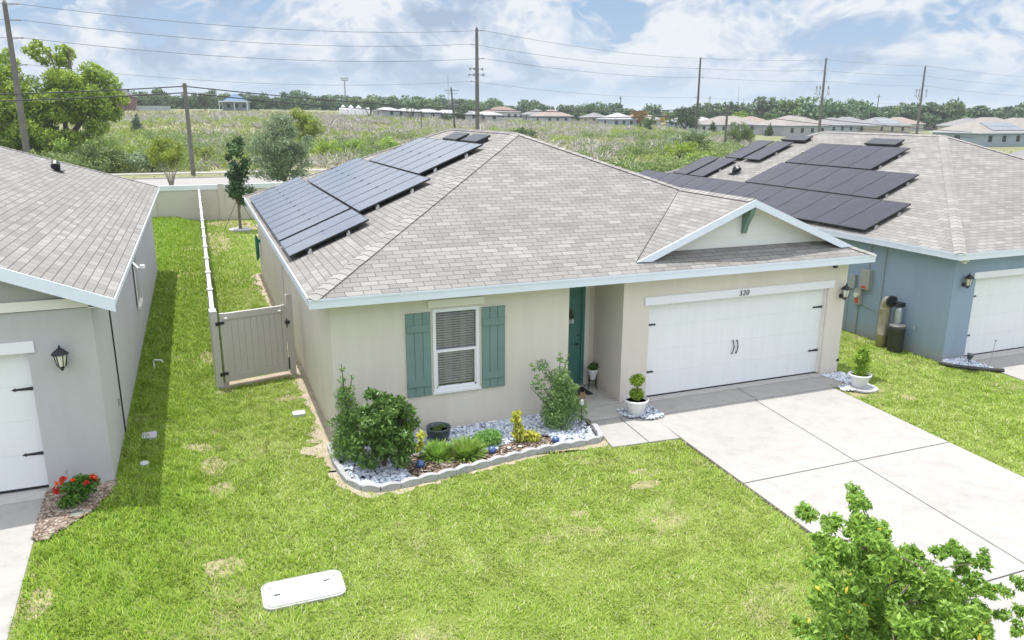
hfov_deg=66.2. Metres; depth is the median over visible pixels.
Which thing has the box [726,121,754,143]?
field tree
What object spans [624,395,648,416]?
plant pot
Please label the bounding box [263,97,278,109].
treeline tree
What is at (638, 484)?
worn turf
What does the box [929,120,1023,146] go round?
distant house
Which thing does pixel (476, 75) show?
utility pole
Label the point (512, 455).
edging stone
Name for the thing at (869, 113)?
treeline tree
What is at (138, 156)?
field shrub
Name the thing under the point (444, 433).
plant pot
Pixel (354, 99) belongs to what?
treeline tree
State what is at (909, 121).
distant house
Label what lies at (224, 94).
treeline tree
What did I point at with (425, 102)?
treeline tree
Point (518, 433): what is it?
croton
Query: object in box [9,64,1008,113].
power line
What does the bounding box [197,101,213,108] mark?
treeline tree
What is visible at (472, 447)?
grassy plant
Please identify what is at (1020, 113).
treeline tree
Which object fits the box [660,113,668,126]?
field tree
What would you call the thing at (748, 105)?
treeline tree
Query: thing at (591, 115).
distant house
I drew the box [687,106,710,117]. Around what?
treeline tree
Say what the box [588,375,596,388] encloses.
plant stand
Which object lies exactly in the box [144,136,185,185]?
crape myrtle
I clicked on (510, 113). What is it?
distant house
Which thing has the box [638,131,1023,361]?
house
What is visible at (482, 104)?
treeline tree
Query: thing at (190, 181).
road
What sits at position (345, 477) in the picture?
edging stone
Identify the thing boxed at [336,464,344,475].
edging stone
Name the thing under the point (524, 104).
treeline tree
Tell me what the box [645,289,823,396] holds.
garage door
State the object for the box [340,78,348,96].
stadium light
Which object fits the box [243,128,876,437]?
house
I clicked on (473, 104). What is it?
treeline tree
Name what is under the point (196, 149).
field shrub
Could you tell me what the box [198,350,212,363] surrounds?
worn turf
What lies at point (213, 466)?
worn turf
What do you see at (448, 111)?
distant house
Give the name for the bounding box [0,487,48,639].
neighbour driveway
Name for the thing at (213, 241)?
worn turf
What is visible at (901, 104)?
treeline tree
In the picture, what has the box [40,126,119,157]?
field tree
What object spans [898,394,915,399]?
worn turf
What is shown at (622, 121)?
distant house
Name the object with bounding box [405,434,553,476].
bark mulch
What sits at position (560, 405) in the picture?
podocarpus
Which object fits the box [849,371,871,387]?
plant pot
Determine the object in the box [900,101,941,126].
treeline tree
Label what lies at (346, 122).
dead brush
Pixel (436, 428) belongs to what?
pot plant
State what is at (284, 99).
field tree
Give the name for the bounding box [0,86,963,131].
telephone cable
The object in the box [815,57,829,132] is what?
utility pole
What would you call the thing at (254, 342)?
garden gate
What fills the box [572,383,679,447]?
walkway
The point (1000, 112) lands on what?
treeline tree
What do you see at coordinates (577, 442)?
edging stone
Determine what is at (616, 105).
treeline tree
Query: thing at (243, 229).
tree ring
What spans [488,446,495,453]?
mosaic globe
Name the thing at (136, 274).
side window
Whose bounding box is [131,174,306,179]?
kerb
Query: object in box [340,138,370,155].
field shrub
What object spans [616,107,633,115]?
treeline tree
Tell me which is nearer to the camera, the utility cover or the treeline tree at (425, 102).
the utility cover
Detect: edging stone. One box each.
[332,456,339,468]
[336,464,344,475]
[340,471,350,483]
[348,478,363,489]
[362,483,380,491]
[381,481,400,491]
[400,477,419,487]
[418,472,437,482]
[437,468,455,478]
[454,464,472,474]
[472,459,489,469]
[488,455,505,465]
[504,451,521,460]
[520,447,537,457]
[537,444,553,453]
[553,441,569,450]
[569,439,585,447]
[585,436,600,444]
[590,423,599,432]
[596,430,602,440]
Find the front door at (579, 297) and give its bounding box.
[568,286,589,386]
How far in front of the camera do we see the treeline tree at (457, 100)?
412.09 m
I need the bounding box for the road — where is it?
[135,168,666,185]
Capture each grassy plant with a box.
[415,438,455,463]
[441,434,488,462]
[444,441,466,460]
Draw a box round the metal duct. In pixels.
[875,295,897,347]
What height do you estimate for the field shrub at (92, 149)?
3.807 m
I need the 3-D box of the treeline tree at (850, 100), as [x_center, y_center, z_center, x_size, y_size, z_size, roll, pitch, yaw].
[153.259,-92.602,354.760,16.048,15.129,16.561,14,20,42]
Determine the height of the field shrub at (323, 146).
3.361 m
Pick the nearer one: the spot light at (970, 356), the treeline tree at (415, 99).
the spot light at (970, 356)
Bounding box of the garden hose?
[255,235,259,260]
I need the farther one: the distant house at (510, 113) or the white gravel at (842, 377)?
the distant house at (510, 113)
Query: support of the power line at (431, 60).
attached to the utility pole at (821, 105)
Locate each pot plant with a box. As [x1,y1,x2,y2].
[433,424,445,430]
[587,361,597,370]
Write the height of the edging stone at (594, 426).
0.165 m
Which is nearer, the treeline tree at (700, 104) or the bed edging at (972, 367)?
the bed edging at (972, 367)
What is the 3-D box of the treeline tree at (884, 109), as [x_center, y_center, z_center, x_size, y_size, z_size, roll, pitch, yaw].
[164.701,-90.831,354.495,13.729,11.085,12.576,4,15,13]
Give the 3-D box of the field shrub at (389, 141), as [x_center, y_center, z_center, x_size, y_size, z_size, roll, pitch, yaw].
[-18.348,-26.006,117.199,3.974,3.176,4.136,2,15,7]
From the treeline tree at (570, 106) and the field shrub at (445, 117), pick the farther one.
the treeline tree at (570, 106)
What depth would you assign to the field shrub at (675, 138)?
139.30 m
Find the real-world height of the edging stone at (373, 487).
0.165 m
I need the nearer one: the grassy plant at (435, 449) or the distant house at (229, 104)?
the grassy plant at (435, 449)
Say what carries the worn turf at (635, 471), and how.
on the ground at (442, 623)
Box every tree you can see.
[0,38,130,159]
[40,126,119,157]
[127,90,148,105]
[130,114,143,131]
[145,94,179,105]
[147,88,173,98]
[174,93,193,108]
[188,88,217,109]
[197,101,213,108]
[206,98,222,108]
[217,92,230,98]
[224,135,256,228]
[243,91,267,110]
[243,112,316,181]
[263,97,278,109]
[277,91,294,110]
[289,90,311,108]
[289,107,326,144]
[308,96,321,109]
[311,95,335,109]
[313,95,334,110]
[329,98,347,110]
[333,94,348,102]
[346,97,361,107]
[361,97,377,115]
[365,94,386,108]
[385,95,400,105]
[387,99,404,108]
[400,95,418,101]
[402,98,418,117]
[405,97,423,109]
[417,98,438,109]
[433,94,447,110]
[445,101,467,110]
[450,98,463,103]
[454,102,474,119]
[467,100,483,111]
[479,101,490,111]
[484,98,500,107]
[491,100,507,108]
[510,105,526,117]
[517,99,535,117]
[520,99,540,105]
[535,104,554,110]
[556,105,575,116]
[568,105,577,118]
[575,102,605,118]
[593,108,610,115]
[602,102,622,112]
[606,107,617,114]
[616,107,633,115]
[631,109,648,123]
[637,117,655,129]
[642,103,664,122]
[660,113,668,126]
[664,106,702,128]
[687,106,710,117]
[691,102,708,108]
[704,101,740,118]
[708,120,717,131]
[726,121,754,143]
[729,102,753,111]
[732,111,747,117]
[742,108,758,117]
[752,96,781,118]
[763,111,784,120]
[772,96,807,115]
[793,96,837,120]
[830,100,843,110]
[830,105,857,118]
[835,108,864,118]
[844,97,868,109]
[848,100,881,117]
[859,105,881,119]
[876,106,888,114]
[882,108,915,120]
[897,102,905,108]
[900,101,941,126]
[930,107,956,123]
[938,99,966,117]
[942,116,964,122]
[959,106,1001,118]
[992,107,1007,118]
[1003,106,1023,118]
[1006,106,1023,118]
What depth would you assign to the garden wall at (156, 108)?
261.06 m
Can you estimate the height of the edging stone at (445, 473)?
0.165 m
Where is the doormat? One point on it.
(583, 389)
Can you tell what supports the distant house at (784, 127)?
on the ground at (442, 623)
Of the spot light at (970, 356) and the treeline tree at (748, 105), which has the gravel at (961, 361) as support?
the spot light at (970, 356)
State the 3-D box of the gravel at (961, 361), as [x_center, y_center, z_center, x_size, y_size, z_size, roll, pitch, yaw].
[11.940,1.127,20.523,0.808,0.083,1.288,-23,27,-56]
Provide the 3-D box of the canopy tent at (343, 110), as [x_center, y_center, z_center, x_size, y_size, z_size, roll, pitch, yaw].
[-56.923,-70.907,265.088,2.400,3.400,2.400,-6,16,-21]
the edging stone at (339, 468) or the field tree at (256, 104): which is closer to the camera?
the edging stone at (339, 468)
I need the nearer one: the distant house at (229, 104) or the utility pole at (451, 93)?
the utility pole at (451, 93)
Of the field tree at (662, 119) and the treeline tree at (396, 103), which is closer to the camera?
the field tree at (662, 119)
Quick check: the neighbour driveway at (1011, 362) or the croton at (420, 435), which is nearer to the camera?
the croton at (420, 435)
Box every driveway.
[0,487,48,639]
[646,373,1023,639]
[964,348,1023,380]
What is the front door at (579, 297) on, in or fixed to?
in the house at (452, 276)
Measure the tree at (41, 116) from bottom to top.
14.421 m
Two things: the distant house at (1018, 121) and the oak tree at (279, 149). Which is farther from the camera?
the distant house at (1018, 121)
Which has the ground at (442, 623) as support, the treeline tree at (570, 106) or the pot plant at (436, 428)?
the treeline tree at (570, 106)
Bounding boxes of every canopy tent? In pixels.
[339,105,347,114]
[347,105,354,114]
[355,105,362,114]
[363,107,369,115]
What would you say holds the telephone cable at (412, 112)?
attached to the utility pole at (189, 136)
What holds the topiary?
in the plant pot at (635, 407)
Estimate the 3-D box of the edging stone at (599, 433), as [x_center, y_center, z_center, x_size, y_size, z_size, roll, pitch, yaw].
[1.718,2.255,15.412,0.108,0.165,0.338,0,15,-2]
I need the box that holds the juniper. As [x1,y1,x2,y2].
[325,364,364,463]
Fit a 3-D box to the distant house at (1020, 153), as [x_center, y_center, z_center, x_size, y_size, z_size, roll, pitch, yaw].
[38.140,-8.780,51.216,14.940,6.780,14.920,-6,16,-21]
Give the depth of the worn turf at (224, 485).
13.26 m
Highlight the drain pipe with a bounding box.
[153,359,162,367]
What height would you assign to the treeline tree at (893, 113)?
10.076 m
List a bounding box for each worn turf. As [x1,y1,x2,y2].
[25,585,54,622]
[183,443,219,452]
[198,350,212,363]
[199,220,253,225]
[200,231,232,254]
[200,456,227,476]
[204,555,249,579]
[207,482,234,498]
[212,388,232,393]
[226,224,257,229]
[275,394,297,401]
[572,510,587,516]
[628,469,646,473]
[629,480,659,489]
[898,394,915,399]
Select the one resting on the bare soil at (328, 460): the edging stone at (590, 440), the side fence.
the edging stone at (590, 440)
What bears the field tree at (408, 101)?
on the ground at (442, 623)
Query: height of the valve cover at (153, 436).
0.135 m
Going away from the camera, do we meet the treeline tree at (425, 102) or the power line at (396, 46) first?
the power line at (396, 46)
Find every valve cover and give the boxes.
[141,431,156,439]
[292,410,305,416]
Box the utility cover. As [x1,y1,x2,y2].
[261,570,345,611]
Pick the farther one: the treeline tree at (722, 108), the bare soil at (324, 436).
the treeline tree at (722, 108)
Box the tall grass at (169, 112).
[32,109,725,177]
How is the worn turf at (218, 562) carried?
on the ground at (442, 623)
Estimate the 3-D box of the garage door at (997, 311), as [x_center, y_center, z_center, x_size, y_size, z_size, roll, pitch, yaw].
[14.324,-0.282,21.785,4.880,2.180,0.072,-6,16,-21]
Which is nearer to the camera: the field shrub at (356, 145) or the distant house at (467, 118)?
the field shrub at (356, 145)
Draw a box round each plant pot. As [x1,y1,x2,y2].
[426,422,450,441]
[587,369,598,379]
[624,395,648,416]
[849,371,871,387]
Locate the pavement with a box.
[112,161,680,175]
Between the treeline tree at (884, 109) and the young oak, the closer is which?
the young oak
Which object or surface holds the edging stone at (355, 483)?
on the bare soil at (328, 460)
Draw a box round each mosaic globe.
[416,460,424,467]
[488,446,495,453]
[552,436,559,442]
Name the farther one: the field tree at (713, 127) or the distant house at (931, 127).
the distant house at (931, 127)
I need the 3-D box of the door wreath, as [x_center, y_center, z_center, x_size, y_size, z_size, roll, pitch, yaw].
[1.301,-0.089,17.594,0.236,0.397,0.139,-6,16,-21]
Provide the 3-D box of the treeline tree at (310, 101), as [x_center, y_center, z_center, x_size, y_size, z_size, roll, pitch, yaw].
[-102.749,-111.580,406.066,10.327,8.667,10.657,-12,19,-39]
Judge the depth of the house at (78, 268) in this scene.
12.62 m
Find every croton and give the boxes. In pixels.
[415,429,427,457]
[508,409,541,442]
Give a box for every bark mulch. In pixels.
[31,478,117,540]
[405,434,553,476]
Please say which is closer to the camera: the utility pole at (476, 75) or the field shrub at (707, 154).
the field shrub at (707, 154)
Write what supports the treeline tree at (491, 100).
on the ground at (442, 623)
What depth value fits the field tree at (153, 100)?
266.63 m
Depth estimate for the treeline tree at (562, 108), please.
355.55 m
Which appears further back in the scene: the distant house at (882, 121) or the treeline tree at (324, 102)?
the treeline tree at (324, 102)
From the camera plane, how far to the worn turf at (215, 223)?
44.77 m
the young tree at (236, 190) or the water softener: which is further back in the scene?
the young tree at (236, 190)
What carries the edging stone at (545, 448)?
on the bare soil at (328, 460)
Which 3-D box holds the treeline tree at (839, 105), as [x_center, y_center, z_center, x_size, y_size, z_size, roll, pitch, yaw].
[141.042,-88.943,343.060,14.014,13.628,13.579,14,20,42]
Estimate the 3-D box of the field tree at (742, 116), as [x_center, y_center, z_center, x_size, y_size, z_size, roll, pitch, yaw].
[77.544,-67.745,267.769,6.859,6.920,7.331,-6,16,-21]
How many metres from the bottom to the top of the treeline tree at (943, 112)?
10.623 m
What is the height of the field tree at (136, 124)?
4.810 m
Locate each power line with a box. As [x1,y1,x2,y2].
[0,3,1021,76]
[0,19,1016,85]
[0,37,1014,95]
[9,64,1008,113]
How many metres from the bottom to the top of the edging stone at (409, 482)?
0.165 m
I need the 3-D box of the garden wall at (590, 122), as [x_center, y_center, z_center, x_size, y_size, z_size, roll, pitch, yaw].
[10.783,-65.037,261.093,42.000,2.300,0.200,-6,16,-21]
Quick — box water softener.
[893,302,905,323]
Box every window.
[132,256,139,305]
[432,306,480,394]
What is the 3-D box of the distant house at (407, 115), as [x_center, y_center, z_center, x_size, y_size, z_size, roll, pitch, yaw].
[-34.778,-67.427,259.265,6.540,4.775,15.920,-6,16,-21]
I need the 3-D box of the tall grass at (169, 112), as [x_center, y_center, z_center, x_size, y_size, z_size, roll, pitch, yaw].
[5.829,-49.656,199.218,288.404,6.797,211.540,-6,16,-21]
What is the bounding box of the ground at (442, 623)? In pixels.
[8,109,1023,639]
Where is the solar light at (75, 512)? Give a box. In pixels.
[70,510,82,515]
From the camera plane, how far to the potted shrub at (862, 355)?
18.00 m
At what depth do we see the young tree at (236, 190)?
41.20 m
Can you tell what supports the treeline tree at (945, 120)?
on the ground at (442, 623)
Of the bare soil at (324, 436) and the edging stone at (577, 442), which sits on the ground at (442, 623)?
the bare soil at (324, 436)
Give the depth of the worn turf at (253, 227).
43.61 m
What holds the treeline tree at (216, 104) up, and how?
on the ground at (442, 623)
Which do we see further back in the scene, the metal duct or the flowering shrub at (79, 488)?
the metal duct
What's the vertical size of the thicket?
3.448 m
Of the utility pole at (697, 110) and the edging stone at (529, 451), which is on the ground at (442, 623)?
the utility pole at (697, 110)
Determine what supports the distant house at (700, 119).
on the ground at (442, 623)
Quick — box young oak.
[790,480,1023,639]
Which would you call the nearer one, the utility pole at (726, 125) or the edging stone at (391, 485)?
the edging stone at (391, 485)
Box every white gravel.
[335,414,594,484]
[616,405,663,418]
[821,371,871,390]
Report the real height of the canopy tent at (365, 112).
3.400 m
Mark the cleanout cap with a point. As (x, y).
(143, 463)
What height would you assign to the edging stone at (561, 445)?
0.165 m
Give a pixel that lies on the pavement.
(199, 172)
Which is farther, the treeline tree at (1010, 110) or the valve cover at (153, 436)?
the treeline tree at (1010, 110)
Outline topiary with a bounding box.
[629,373,645,400]
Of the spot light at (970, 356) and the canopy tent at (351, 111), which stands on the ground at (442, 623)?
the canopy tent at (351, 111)
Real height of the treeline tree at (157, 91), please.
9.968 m
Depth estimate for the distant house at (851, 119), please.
286.95 m
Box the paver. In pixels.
[847,383,877,392]
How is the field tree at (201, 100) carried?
on the ground at (442, 623)
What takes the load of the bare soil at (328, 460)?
on the ground at (442, 623)
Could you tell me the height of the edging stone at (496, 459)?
0.165 m
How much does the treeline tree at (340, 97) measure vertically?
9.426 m
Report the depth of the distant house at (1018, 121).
210.65 m
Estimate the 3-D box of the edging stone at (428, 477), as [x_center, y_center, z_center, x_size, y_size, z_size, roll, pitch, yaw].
[-1.441,2.729,13.576,0.338,0.165,0.108,-7,16,-25]
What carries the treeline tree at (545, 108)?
on the ground at (442, 623)
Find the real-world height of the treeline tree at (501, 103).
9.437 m
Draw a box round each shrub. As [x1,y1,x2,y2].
[51,473,100,508]
[74,138,128,171]
[108,139,151,162]
[123,144,182,171]
[187,145,216,159]
[306,137,343,156]
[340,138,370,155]
[346,386,421,470]
[375,135,399,148]
[441,112,452,120]
[505,126,537,136]
[663,134,689,144]
[663,140,698,157]
[680,151,712,163]
[682,134,712,151]
[687,128,707,138]
[764,123,773,135]
[851,346,870,376]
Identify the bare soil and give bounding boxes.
[251,273,334,458]
[300,440,607,497]
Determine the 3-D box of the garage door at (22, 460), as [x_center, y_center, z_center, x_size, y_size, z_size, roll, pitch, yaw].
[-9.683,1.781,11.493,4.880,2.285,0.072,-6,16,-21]
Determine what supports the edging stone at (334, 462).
on the bare soil at (328, 460)
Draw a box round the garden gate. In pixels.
[208,293,296,388]
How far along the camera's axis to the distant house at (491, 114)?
253.87 m
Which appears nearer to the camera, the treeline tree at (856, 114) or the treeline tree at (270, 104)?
the treeline tree at (856, 114)
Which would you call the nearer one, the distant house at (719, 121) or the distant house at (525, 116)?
the distant house at (719, 121)
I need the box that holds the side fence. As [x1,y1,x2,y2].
[197,189,215,310]
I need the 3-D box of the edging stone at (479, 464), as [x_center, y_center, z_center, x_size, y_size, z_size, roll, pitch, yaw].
[-0.564,2.602,14.098,0.338,0.165,0.108,-9,17,-30]
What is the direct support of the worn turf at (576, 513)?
on the ground at (442, 623)
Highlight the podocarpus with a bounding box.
[529,352,589,430]
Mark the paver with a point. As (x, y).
(869, 389)
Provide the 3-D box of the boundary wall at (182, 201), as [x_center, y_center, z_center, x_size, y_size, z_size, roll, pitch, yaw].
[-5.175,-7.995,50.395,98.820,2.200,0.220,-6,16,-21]
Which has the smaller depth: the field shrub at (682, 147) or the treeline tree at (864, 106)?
the field shrub at (682, 147)
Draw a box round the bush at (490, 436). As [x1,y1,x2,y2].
[470,428,502,446]
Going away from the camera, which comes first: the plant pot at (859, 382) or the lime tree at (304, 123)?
the plant pot at (859, 382)
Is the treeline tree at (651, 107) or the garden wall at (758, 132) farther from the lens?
the treeline tree at (651, 107)
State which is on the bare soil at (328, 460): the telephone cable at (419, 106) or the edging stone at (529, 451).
the edging stone at (529, 451)
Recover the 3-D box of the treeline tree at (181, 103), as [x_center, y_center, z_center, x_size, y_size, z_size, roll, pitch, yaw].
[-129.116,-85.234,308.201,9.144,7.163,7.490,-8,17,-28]
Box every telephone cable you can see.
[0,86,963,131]
[0,92,971,137]
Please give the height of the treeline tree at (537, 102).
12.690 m
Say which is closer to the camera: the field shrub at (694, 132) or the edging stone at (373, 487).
the edging stone at (373, 487)
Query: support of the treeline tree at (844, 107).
on the ground at (442, 623)
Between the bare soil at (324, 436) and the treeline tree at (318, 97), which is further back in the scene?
the treeline tree at (318, 97)
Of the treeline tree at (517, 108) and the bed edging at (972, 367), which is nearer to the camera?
the bed edging at (972, 367)
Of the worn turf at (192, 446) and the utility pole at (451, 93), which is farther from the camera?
the utility pole at (451, 93)
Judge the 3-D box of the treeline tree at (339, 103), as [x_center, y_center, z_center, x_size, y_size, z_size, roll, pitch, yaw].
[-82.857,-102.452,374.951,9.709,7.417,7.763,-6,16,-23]
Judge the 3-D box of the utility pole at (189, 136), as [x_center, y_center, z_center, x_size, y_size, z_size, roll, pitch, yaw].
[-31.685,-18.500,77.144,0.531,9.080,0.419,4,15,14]
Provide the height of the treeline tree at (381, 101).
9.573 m
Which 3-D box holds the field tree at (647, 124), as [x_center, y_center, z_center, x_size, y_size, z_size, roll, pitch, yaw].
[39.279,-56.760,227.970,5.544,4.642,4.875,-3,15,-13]
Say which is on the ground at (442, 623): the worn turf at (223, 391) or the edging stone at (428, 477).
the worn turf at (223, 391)
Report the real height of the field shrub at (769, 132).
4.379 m
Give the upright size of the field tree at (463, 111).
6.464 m
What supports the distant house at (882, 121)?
on the ground at (442, 623)
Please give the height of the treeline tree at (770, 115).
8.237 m
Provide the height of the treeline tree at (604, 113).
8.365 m
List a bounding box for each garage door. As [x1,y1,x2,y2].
[0,353,48,493]
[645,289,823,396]
[964,274,1023,355]
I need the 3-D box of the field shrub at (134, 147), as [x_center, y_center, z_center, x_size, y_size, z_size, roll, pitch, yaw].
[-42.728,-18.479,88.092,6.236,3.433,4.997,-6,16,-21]
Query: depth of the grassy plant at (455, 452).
14.40 m
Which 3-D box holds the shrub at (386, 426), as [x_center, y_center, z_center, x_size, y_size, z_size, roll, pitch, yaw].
[-2.265,1.892,13.812,1.276,1.578,1.239,2,15,7]
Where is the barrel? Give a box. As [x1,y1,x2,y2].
[886,323,905,352]
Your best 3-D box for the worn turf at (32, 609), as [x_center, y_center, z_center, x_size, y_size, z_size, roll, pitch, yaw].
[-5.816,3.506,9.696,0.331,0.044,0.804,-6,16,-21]
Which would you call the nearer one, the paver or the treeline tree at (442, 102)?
the paver
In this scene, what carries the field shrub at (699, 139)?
on the ground at (442, 623)
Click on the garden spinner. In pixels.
(581, 396)
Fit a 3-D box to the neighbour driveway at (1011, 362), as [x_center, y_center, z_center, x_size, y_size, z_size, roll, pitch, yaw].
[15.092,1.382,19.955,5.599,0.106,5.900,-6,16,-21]
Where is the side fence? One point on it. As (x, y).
(209, 283)
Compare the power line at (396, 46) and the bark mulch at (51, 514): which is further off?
the power line at (396, 46)
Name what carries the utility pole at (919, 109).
on the ground at (442, 623)
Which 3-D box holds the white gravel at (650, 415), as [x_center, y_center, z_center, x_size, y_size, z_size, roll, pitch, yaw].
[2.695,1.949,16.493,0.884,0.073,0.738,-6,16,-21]
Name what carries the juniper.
on the bare soil at (328, 460)
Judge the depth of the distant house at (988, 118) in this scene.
289.28 m
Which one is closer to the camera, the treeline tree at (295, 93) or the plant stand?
the plant stand
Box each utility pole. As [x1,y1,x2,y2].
[2,0,30,153]
[181,83,195,175]
[444,87,458,127]
[468,26,483,129]
[694,57,704,128]
[724,105,728,144]
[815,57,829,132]
[914,65,926,132]
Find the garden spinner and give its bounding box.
[578,391,586,425]
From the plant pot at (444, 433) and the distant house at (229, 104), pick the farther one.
the distant house at (229, 104)
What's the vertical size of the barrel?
0.770 m
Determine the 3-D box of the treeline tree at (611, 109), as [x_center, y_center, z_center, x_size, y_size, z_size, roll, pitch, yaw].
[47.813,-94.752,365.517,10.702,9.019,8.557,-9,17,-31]
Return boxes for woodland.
[173,107,669,120]
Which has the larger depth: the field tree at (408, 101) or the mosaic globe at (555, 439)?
the field tree at (408, 101)
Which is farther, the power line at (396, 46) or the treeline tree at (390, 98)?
the treeline tree at (390, 98)
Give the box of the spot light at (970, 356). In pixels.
[967,353,973,361]
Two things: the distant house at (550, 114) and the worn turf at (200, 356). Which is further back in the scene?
the distant house at (550, 114)
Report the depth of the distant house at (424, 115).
252.84 m
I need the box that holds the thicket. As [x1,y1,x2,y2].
[17,128,1011,172]
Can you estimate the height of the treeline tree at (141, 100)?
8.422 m
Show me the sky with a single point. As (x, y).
(982, 37)
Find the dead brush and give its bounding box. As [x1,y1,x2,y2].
[88,111,755,172]
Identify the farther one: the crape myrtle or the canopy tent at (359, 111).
the canopy tent at (359, 111)
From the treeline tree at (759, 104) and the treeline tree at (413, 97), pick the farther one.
the treeline tree at (413, 97)
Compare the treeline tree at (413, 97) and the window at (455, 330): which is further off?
the treeline tree at (413, 97)
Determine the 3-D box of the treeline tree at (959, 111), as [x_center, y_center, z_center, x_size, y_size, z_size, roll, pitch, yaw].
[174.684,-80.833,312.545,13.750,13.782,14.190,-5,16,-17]
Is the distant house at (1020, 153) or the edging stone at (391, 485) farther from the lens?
the distant house at (1020, 153)
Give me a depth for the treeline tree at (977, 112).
295.35 m
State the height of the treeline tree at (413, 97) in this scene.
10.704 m
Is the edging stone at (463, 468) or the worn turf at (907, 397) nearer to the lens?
the edging stone at (463, 468)
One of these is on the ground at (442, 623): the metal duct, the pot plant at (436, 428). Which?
the metal duct
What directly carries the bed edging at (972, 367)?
on the ground at (442, 623)
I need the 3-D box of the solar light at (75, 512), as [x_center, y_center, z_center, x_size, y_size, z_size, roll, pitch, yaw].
[-6.518,2.897,11.767,0.180,0.040,0.177,-6,16,-21]
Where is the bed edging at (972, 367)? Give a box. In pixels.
[939,361,1004,371]
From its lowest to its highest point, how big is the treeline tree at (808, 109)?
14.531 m
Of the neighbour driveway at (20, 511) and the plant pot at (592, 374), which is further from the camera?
the plant pot at (592, 374)
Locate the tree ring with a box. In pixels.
[228,227,252,231]
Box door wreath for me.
[569,308,574,323]
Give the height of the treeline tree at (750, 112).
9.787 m
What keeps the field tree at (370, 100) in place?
on the ground at (442, 623)
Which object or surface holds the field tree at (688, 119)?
on the ground at (442, 623)
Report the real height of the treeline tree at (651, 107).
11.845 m
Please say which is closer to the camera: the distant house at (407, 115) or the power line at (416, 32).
the power line at (416, 32)
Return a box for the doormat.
[574,387,592,394]
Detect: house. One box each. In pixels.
[0,146,159,493]
[107,88,137,110]
[218,94,249,110]
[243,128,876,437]
[371,107,401,117]
[399,108,420,117]
[420,109,442,118]
[440,110,461,119]
[462,111,481,121]
[479,112,502,121]
[483,107,520,119]
[522,109,541,120]
[529,110,572,120]
[580,113,603,120]
[597,113,636,126]
[629,114,660,125]
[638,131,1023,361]
[665,117,707,128]
[693,116,757,129]
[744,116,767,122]
[754,115,829,135]
[818,117,858,131]
[838,117,861,122]
[856,117,912,133]
[889,117,924,130]
[911,119,938,129]
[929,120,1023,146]
[936,118,976,128]
[976,117,1003,119]
[1002,118,1023,125]
[1009,150,1023,157]
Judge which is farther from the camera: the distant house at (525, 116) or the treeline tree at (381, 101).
the treeline tree at (381, 101)
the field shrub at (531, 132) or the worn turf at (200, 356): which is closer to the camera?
the worn turf at (200, 356)
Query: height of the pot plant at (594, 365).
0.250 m
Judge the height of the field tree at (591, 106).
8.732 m
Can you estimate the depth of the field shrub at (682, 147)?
107.36 m
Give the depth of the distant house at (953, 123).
253.80 m
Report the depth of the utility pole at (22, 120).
78.03 m
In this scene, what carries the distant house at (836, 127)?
on the ground at (442, 623)
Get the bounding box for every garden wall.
[136,106,170,110]
[507,121,597,123]
[683,130,762,134]
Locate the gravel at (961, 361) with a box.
[942,357,993,367]
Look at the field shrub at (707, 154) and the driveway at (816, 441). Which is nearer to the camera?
the driveway at (816, 441)
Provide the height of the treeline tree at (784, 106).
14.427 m
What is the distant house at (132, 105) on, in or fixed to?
on the ground at (442, 623)
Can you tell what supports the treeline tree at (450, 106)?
on the ground at (442, 623)
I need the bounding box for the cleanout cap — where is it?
[140,461,148,466]
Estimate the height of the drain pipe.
0.307 m
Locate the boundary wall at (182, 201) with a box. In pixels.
[151,182,284,220]
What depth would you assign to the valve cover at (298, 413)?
16.48 m
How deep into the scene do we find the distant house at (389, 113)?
252.62 m
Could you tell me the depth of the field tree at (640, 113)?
260.99 m
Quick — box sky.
[0,0,1023,112]

